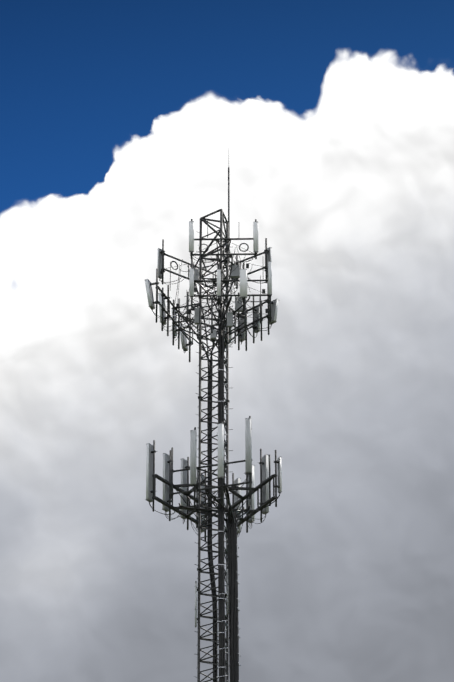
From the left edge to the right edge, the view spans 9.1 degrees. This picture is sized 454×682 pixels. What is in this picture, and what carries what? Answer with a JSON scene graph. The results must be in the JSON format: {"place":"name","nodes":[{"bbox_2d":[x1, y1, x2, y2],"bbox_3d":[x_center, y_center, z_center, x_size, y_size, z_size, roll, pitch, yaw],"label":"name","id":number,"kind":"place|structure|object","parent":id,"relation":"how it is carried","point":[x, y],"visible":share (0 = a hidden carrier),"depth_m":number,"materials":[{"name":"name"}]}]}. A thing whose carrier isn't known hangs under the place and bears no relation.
{"place":"outdoors","nodes":[
{"label":"outdoors","id":0,"kind":"place"},
{"bbox_2d":[148,243,280,536],"bbox_3d":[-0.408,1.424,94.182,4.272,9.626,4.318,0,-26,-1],"label":"coax jumpers","id":1,"kind":"object","parent":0,"point":[221,302],"visible":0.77,"depth_m":95.13,"materials":[{"name":"black rubber"}]},
{"bbox_2d":[0,0,453,681],"label":"sky","id":2,"kind":"structure","parent":0,"point":[123,123],"materials":[{"name":"white"}]},
{"bbox_3d":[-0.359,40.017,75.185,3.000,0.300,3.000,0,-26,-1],"label":"tower foundation slab","id":3,"kind":"object","parent":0,"visible":0},
{"bbox_2d":[194,209,232,681],"bbox_3d":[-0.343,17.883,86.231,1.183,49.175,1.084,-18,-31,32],"label":"lattice tower","id":4,"kind":"structure","parent":3,"relation":"on","point":[219,233],"depth_m":93.37,"materials":[{"name":"metal"}]},
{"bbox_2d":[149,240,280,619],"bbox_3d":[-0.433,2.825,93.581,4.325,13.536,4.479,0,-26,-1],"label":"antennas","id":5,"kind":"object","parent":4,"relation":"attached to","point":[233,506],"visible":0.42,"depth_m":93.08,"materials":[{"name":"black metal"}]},
{"bbox_2d":[145,222,281,521],"bbox_3d":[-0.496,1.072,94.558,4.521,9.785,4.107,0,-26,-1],"label":"panel antennas","id":6,"kind":"object","parent":5,"relation":"attached to","point":[220,426],"depth_m":94.13,"materials":[{"name":"white plastic"}]},
{"bbox_2d":[145,221,281,626],"bbox_3d":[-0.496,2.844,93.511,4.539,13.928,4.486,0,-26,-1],"label":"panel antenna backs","id":7,"kind":"object","parent":5,"relation":"attached to","point":[150,478],"visible":0.5,"depth_m":93.75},
{"bbox_2d":[152,219,276,540],"bbox_3d":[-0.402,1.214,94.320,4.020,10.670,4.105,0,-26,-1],"label":"antenna mount pipes","id":8,"kind":"object","parent":5,"relation":"attached to","point":[234,280],"visible":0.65,"depth_m":94.39,"materials":[{"name":"grey metal"}]},
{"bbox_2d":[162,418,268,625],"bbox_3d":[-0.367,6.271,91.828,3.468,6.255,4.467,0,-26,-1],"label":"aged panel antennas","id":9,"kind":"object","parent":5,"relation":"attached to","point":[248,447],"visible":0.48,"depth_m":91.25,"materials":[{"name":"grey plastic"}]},
{"bbox_2d":[189,265,241,338],"bbox_3d":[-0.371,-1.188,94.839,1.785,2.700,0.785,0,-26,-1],"label":"remote radio units","id":10,"kind":"object","parent":5,"relation":"attached to","point":[235,273],"visible":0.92,"depth_m":95.01},
{"bbox_2d":[177,256,258,681],"bbox_3d":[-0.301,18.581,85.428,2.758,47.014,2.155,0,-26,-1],"label":"cables","id":11,"kind":"object","parent":4,"relation":"attached to","point":[231,524],"visible":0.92,"depth_m":91.24,"materials":[{"name":"black rubber"}]},
{"bbox_2d":[217,358,240,681],"bbox_3d":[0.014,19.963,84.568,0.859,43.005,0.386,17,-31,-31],"label":"cable clamps","id":12,"kind":"object","parent":4,"relation":"attached to","point":[227,557],"visible":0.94,"depth_m":90.58,"materials":[{"name":"silver metal"}]},
{"bbox_2d":[228,167,229,262],"bbox_3d":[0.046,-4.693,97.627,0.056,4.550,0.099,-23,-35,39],"label":"lightning rod","id":13,"kind":"object","parent":4,"relation":"attached to","point":[229,204],"visible":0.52,"depth_m":97.67,"materials":[{"name":"metal"}]}
]}

